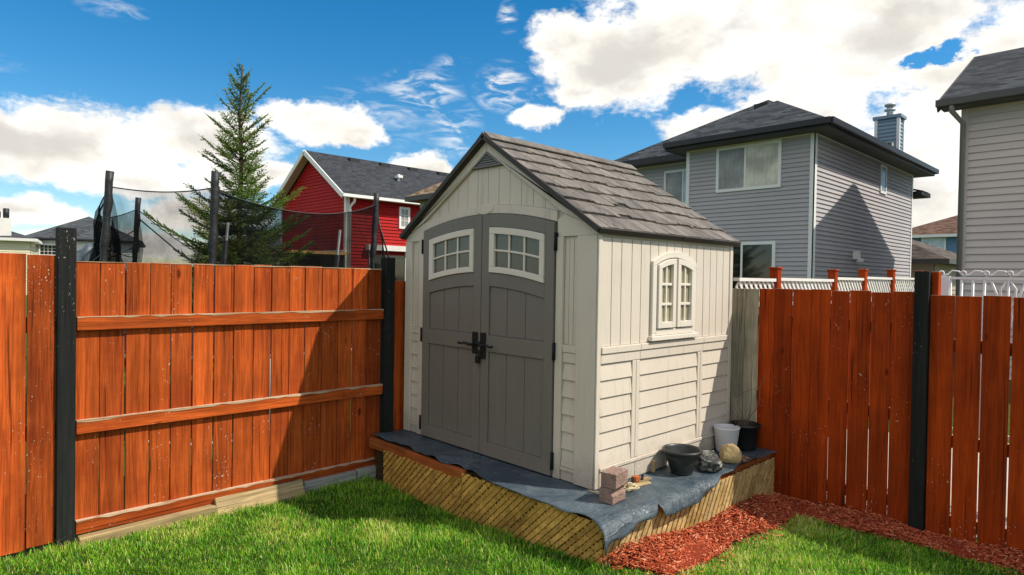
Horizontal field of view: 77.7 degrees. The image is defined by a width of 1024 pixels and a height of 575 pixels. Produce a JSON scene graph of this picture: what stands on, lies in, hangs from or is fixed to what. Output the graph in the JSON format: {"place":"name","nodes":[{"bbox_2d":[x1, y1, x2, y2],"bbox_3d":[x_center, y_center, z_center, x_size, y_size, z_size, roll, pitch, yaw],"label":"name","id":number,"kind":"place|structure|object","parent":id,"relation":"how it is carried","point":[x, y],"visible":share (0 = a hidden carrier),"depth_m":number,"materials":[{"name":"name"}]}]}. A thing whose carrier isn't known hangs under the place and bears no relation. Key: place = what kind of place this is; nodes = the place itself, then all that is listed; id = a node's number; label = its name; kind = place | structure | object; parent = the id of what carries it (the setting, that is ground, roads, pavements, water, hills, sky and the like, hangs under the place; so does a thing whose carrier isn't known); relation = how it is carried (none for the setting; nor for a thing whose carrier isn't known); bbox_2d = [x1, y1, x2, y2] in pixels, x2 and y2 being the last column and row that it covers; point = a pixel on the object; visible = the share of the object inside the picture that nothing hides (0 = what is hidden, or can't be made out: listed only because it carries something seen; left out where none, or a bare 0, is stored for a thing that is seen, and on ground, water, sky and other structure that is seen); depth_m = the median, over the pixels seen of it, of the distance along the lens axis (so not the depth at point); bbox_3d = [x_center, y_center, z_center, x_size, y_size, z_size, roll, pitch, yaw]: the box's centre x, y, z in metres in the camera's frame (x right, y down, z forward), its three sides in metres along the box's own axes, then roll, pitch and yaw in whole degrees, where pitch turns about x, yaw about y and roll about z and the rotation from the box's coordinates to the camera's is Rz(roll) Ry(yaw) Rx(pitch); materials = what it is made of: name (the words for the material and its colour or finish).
{"place":"outdoors","nodes":[
{"label":"outdoors","id":0,"kind":"place"},
{"bbox_2d":[0,208,42,294],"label":"house","id":1,"kind":"structure","parent":0,"point":[12,242],"depth_m":44.53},
{"bbox_2d":[26,217,145,254],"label":"house","id":2,"kind":"structure","parent":0,"point":[83,226],"depth_m":51.52,"materials":[{"name":"grey"}]},
{"bbox_2d":[39,244,54,254],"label":"window","id":3,"kind":"structure","parent":2,"relation":"in","point":[44,249],"depth_m":50.49,"materials":[{"name":"white plastic"}]},
{"bbox_2d":[271,150,448,280],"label":"house","id":4,"kind":"structure","parent":0,"point":[335,183],"depth_m":34.13,"materials":[{"name":"wood"}]},
{"bbox_2d":[385,255,404,280],"bbox_3d":[-6.568,-0.253,33.576,2.060,2.900,0.060,0,1,-44],"label":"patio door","id":5,"kind":"structure","parent":4,"relation":"in","point":[399,260],"depth_m":34.03,"materials":[{"name":"grey glass"}]},
{"bbox_2d":[398,207,409,228],"bbox_3d":[-5.793,-3.735,34.191,0.680,1.170,0.090,0,1,-44],"label":"window","id":6,"kind":"structure","parent":4,"relation":"in","point":[404,212],"depth_m":34.14,"materials":[{"name":"white glass"}]},
{"bbox_2d":[405,182,441,208],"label":"house","id":7,"kind":"structure","parent":0,"point":[422,197],"depth_m":26.20,"materials":[{"name":"beige"}]},
{"bbox_2d":[0,277,1023,574],"bbox_3d":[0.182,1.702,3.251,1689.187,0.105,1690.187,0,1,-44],"label":"ground","id":8,"kind":"structure","parent":0,"point":[308,515],"depth_m":4.15,"materials":[{"name":"green plant"}]},
{"bbox_2d":[0,253,55,555],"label":"wooden fence","id":9,"kind":"object","parent":8,"relation":"on","point":[36,432],"visible":1,"depth_m":3.97,"materials":[{"name":"orange wood"}]},
{"bbox_2d":[77,503,215,545],"bbox_3d":[-2.499,1.674,4.466,0.921,0.113,0.070,0,1,-44],"label":"wood board","id":10,"kind":"object","parent":8,"relation":"on","point":[123,530],"visible":0.41,"depth_m":4.40,"materials":[{"name":"beige wood"}]},
{"bbox_2d":[54,227,383,549],"bbox_3d":[-2.060,0.691,4.930,2.430,2.150,0.097,0,1,-44],"label":"wooden fence","id":11,"kind":"object","parent":8,"relation":"on","point":[321,380],"visible":0.86,"depth_m":4.71,"materials":[{"name":"brown wood"}]},
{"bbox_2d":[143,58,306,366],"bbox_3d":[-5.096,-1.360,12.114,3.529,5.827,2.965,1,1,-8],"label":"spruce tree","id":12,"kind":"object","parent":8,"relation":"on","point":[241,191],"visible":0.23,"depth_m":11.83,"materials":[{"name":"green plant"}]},
{"bbox_2d":[89,170,396,445],"bbox_3d":[-3.601,0.179,8.556,4.100,2.876,4.157,0,1,-44],"label":"trampoline","id":13,"kind":"object","parent":8,"relation":"on","point":[243,232],"visible":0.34,"depth_m":7.03,"materials":[{"name":"black fabric"}]},
{"bbox_2d":[77,243,92,260],"bbox_3d":[-5.722,0.411,8.551,0.748,2.031,0.682,0,1,-44],"label":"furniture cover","id":14,"kind":"object","parent":13,"relation":"attached to","point":[84,253],"visible":0.05,"depth_m":8.47,"materials":[{"name":"fabric"}]},
{"bbox_2d":[214,479,305,516],"bbox_3d":[-1.945,1.643,4.943,0.682,0.162,0.105,0,1,-43],"label":"wood board","id":15,"kind":"object","parent":8,"relation":"on","point":[280,492],"visible":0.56,"depth_m":4.93,"materials":[{"name":"beige wood"}]},
{"bbox_2d":[303,470,355,491],"bbox_3d":[-1.548,1.652,5.395,0.480,0.105,0.055,0,1,-44],"label":"wood board","id":16,"kind":"object","parent":8,"relation":"on","point":[347,476],"visible":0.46,"depth_m":5.36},
{"bbox_2d":[355,465,375,479],"bbox_3d":[-1.234,1.653,5.683,0.350,0.120,0.060,0,1,-44],"label":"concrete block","id":17,"kind":"object","parent":8,"relation":"on","point":[371,471],"visible":0.32,"depth_m":5.60,"materials":[{"name":"grey concrete"}]},
{"bbox_2d":[379,257,404,436],"bbox_3d":[-0.410,0.748,6.536,2.162,2.040,0.122,0,1,-44],"label":"wooden fence","id":18,"kind":"object","parent":8,"relation":"on","point":[392,346],"visible":0.06,"depth_m":5.79,"materials":[{"name":"black wood"}]},
{"bbox_2d":[369,437,774,566],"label":"shed platform","id":19,"kind":"structure","parent":8,"relation":"on","point":[457,489],"depth_m":4.59,"materials":[{"name":"brown wood"}]},
{"bbox_2d":[373,429,777,552],"bbox_3d":[0.464,1.414,5.452,2.402,0.182,2.727,0,1,-44],"label":"rubber sheet","id":20,"kind":"object","parent":19,"relation":"on","point":[667,491],"visible":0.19,"depth_m":4.39,"materials":[{"name":"grey rubber"}]},
{"bbox_2d":[399,131,740,489],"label":"garden shed","id":21,"kind":"structure","parent":20,"relation":"on","point":[568,315],"depth_m":4.89,"materials":[{"name":"beige plastic"}]},
{"bbox_2d":[419,215,482,452],"bbox_3d":[-0.545,0.365,5.376,0.103,1.913,0.806,0,1,-44],"label":"door","id":22,"kind":"structure","parent":21,"relation":"in","point":[450,330],"depth_m":5.36,"materials":[{"name":"grey plastic"}]},
{"bbox_2d":[475,214,558,475],"bbox_3d":[0.003,0.383,4.806,0.103,1.913,0.839,0,1,-44],"label":"door","id":23,"kind":"structure","parent":21,"relation":"in","point":[517,344],"depth_m":4.79,"materials":[{"name":"grey plastic"}]},
{"bbox_2d":[648,251,697,340],"bbox_3d":[1.254,0.059,4.888,0.654,0.672,0.039,0,1,-44],"label":"arched window","id":24,"kind":"structure","parent":21,"relation":"in","point":[673,281],"depth_m":4.85,"materials":[{"name":"plastic"}]},
{"bbox_2d":[599,485,625,504],"bbox_3d":[0.649,1.325,4.098,0.102,0.095,0.165,2,1,39],"label":"concrete block","id":25,"kind":"object","parent":20,"relation":"on","point":[609,496],"depth_m":4.04,"materials":[{"name":"pink concrete"}]},
{"bbox_2d":[601,466,627,489],"bbox_3d":[0.661,1.228,4.097,0.112,0.098,0.165,2,1,37],"label":"concrete block","id":26,"kind":"object","parent":25,"relation":"on","point":[614,477],"depth_m":4.05,"materials":[{"name":"pink concrete"}]},
{"bbox_2d":[624,482,639,491],"bbox_3d":[0.807,1.340,4.274,0.183,0.068,0.062,0,1,-44],"label":"rock","id":27,"kind":"object","parent":20,"relation":"on","point":[634,486],"visible":0.92,"depth_m":4.25,"materials":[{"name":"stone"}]},
{"bbox_2d":[624,474,651,488],"bbox_3d":[0.845,1.341,4.406,0.363,0.062,0.095,0,1,-36],"label":"wood scrap","id":28,"kind":"object","parent":20,"relation":"on","point":[639,481],"visible":0.73,"depth_m":4.42,"materials":[{"name":"beige wood"}]},
{"bbox_2d":[651,460,655,472],"bbox_3d":[1.042,1.318,4.681,0.034,0.087,0.035,0,1,-44],"label":"wood chip","id":29,"kind":"object","parent":20,"relation":"on","point":[653,465],"visible":1,"depth_m":4.67,"materials":[{"name":"beige wood"}]},
{"bbox_2d":[662,443,702,474],"bbox_3d":[1.261,1.281,4.713,0.294,0.178,0.294,0,1,-44],"label":"bowl planter","id":30,"kind":"object","parent":20,"relation":"on","point":[681,459],"visible":1,"depth_m":4.64,"materials":[{"name":"black plastic"}]},
{"bbox_2d":[695,450,722,471],"bbox_3d":[1.491,1.311,4.821,0.227,0.128,0.290,1,1,-5],"label":"rock","id":31,"kind":"object","parent":20,"relation":"on","point":[710,461],"visible":0.86,"depth_m":4.74,"materials":[{"name":"grey stone"}]},
{"bbox_2d":[713,423,739,451],"bbox_3d":[1.796,1.266,5.325,0.216,0.207,0.216,0,1,-44],"label":"flower pot","id":32,"kind":"object","parent":20,"relation":"on","point":[724,434],"visible":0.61,"depth_m":5.26,"materials":[{"name":"white plastic"}]},
{"bbox_2d":[719,444,741,463],"bbox_3d":[1.734,1.304,5.037,0.156,0.142,0.165,1,1,9],"label":"rock","id":33,"kind":"object","parent":20,"relation":"on","point":[730,453],"visible":0.99,"depth_m":4.97,"materials":[{"name":"beige stone"}]},
{"bbox_2d":[730,420,760,450],"bbox_3d":[1.993,1.265,5.431,0.248,0.213,0.248,0,1,-44],"label":"nursery pot","id":34,"kind":"object","parent":20,"relation":"on","point":[748,437],"visible":0.84,"depth_m":5.34,"materials":[{"name":"plastic"}]},
{"bbox_2d":[729,341,768,425],"bbox_3d":[2.012,0.842,5.408,0.137,0.771,0.332,0,1,-44],"label":"dead plant","id":35,"kind":"object","parent":34,"relation":"on","point":[749,415],"visible":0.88,"depth_m":5.41,"materials":[{"name":"brown plant"}]},
{"bbox_2d":[599,492,1023,574],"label":"wood mulch","id":36,"kind":"object","parent":8,"relation":"on","point":[694,546],"visible":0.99,"depth_m":4.35,"materials":[{"name":"red wood"}]},
{"bbox_2d":[733,267,914,425],"bbox_3d":[4.175,0.779,7.841,5.987,2.090,0.104,0,1,-44],"label":"lattice fence","id":37,"kind":"object","parent":8,"relation":"on","point":[888,282],"visible":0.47,"depth_m":7.37,"materials":[{"name":"white plastic"}]},
{"bbox_2d":[729,271,940,530],"bbox_3d":[1.726,0.827,5.947,0.140,1.972,3.815,0,1,-44],"label":"wooden fence","id":38,"kind":"object","parent":8,"relation":"on","point":[802,399],"visible":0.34,"depth_m":5.01,"materials":[{"name":"brown wood"}]},
{"bbox_2d":[925,295,1023,554],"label":"wooden fence","id":39,"kind":"object","parent":8,"relation":"on","point":[964,444],"visible":0.88,"depth_m":4.37,"materials":[{"name":"brown wood"}]},
{"bbox_2d":[0,0,1023,266],"label":"sky","id":40,"kind":"structure","parent":0,"point":[89,88],"materials":[{"name":"blue"}]},
{"bbox_2d":[614,100,938,296],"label":"house","id":41,"kind":"structure","parent":0,"point":[794,191],"depth_m":15.16,"materials":[{"name":"grey"}]},
{"bbox_2d":[664,169,685,203],"bbox_3d":[4.692,-2.778,17.575,0.050,0.980,1.110,0,1,-44],"label":"window","id":42,"kind":"structure","parent":41,"relation":"in","point":[674,180],"depth_m":17.68,"materials":[{"name":"grey glass"}]},
{"bbox_2d":[715,139,781,192],"bbox_3d":[5.548,-2.834,14.954,0.050,1.080,1.590,0,1,-44],"label":"window","id":43,"kind":"structure","parent":41,"relation":"in","point":[752,166],"depth_m":14.91,"materials":[{"name":"grey glass"}]},
{"bbox_2d":[732,241,775,288],"bbox_3d":[5.552,-0.393,14.945,0.050,1.360,1.280,0,1,-44],"label":"window","id":44,"kind":"structure","parent":41,"relation":"in","point":[750,259],"depth_m":14.84,"materials":[{"name":"grey glass"}]},
{"bbox_2d":[879,164,886,194],"bbox_3d":[9.993,-2.908,17.106,0.500,0.770,0.050,0,1,-44],"label":"window","id":45,"kind":"structure","parent":41,"relation":"in","point":[883,168],"depth_m":17.08,"materials":[{"name":"glass"}]},
{"bbox_2d":[827,429,1008,543],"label":"path","id":46,"kind":"structure","parent":0,"point":[951,481],"depth_m":5.81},
{"bbox_2d":[939,270,1023,439],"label":"ornamental railing","id":47,"kind":"object","parent":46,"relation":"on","point":[946,285],"visible":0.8,"depth_m":5.20,"materials":[{"name":"white metal"}]},
{"bbox_2d":[911,239,956,295],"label":"garage","id":48,"kind":"structure","parent":0,"point":[926,257],"depth_m":21.00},
{"bbox_2d":[912,215,957,252],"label":"house","id":49,"kind":"structure","parent":0,"point":[942,234],"depth_m":45.18,"materials":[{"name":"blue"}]},
{"bbox_2d":[921,237,945,249],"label":"window","id":50,"kind":"structure","parent":49,"relation":"in","point":[937,242],"depth_m":44.96,"materials":[{"name":"grey glass"}]},
{"bbox_2d":[935,47,1023,379],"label":"house","id":51,"kind":"structure","parent":0,"point":[984,94],"depth_m":12.47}
]}

